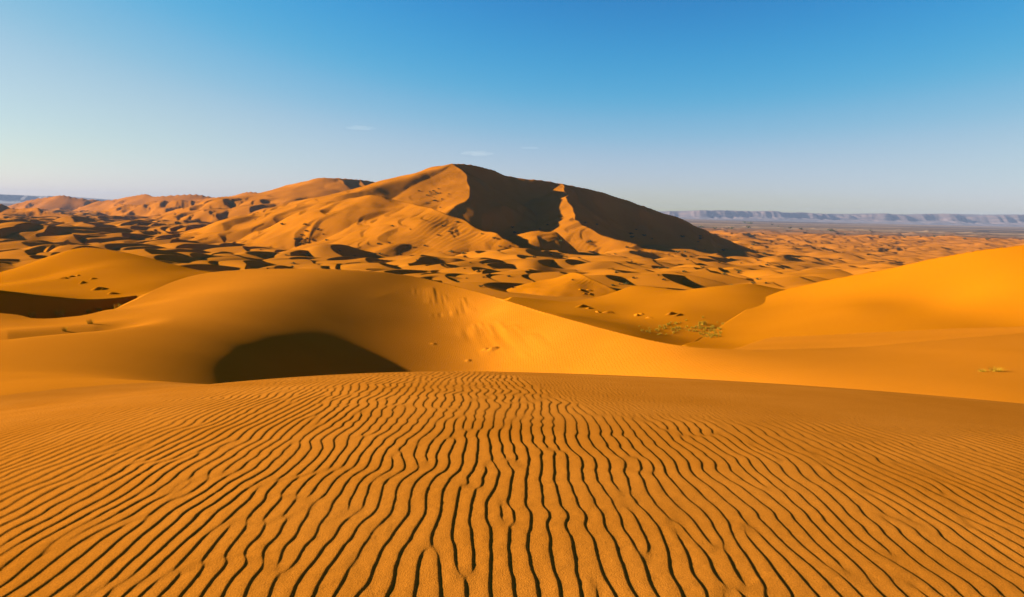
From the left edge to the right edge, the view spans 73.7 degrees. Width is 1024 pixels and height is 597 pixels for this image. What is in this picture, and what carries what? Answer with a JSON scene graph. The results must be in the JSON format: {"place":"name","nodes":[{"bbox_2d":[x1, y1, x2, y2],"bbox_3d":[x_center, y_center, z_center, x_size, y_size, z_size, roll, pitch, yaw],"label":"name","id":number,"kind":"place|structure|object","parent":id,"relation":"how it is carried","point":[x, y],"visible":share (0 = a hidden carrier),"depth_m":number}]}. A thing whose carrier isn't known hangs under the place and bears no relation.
{"place":"outdoors","nodes":[
{"label":"outdoors","id":0,"kind":"place"},
{"bbox_2d":[0,194,112,202],"bbox_3d":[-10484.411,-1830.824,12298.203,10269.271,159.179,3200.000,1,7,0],"label":"mountains","id":1,"kind":"structure","parent":0,"point":[5,198],"depth_m":11965.81},
{"bbox_2d":[0,247,210,318],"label":"rounded dune","id":2,"kind":"structure","parent":0,"point":[38,288],"depth_m":100.69},
{"bbox_2d":[55,310,64,317],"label":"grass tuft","id":3,"kind":"object","parent":2,"relation":"on","point":[60,313],"visible":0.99,"depth_m":77.20},
{"bbox_2d":[91,287,108,290],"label":"sand mound","id":4,"kind":"object","parent":2,"relation":"on","point":[96,288],"visible":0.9,"depth_m":93.18},
{"bbox_2d":[0,178,374,223],"bbox_3d":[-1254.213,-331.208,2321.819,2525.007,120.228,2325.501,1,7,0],"label":"distant dunes","id":5,"kind":"structure","parent":0,"point":[211,210],"depth_m":1535.05},
{"bbox_2d":[176,164,753,258],"bbox_3d":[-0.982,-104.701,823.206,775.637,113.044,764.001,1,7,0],"label":"great dune","id":6,"kind":"structure","parent":0,"point":[477,201],"depth_m":685.23},
{"bbox_2d":[0,371,1023,596],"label":"foreground dune","id":7,"kind":"structure","parent":0,"point":[458,484],"depth_m":4.43},
{"bbox_2d":[0,268,1023,403],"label":"crescent dune","id":8,"kind":"structure","parent":0,"point":[229,326],"depth_m":50.59},
{"bbox_2d":[0,203,1023,301],"bbox_3d":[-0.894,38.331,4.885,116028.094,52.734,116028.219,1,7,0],"label":"ground","id":9,"kind":"structure","parent":0,"point":[807,254],"depth_m":511.53},
{"bbox_2d":[0,0,1023,214],"label":"sky","id":10,"kind":"structure","parent":0,"point":[789,106]},
{"bbox_2d":[507,272,616,297],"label":"peaked dune","id":11,"kind":"structure","parent":0,"point":[565,285],"depth_m":186.89},
{"bbox_2d":[504,284,784,345],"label":"grassy dune","id":12,"kind":"structure","parent":0,"point":[719,304],"depth_m":114.00},
{"bbox_2d":[575,304,587,307],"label":"sand mound","id":13,"kind":"object","parent":12,"relation":"on","point":[581,306],"visible":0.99,"depth_m":117.65},
{"bbox_2d":[658,210,1023,226],"bbox_3d":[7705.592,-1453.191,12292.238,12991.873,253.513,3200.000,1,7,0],"label":"mountains","id":14,"kind":"structure","parent":0,"point":[1015,220],"depth_m":12028.32},
{"bbox_2d":[682,245,1023,348],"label":"bright dune","id":15,"kind":"structure","parent":0,"point":[980,289],"depth_m":90.70},
{"bbox_2d":[989,366,1004,371],"bbox_3d":[22.749,3.332,32.085,1.049,0.280,1.013,2,7,4],"label":"grass mat","id":16,"kind":"object","parent":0,"point":[996,370],"depth_m":32.13}
]}

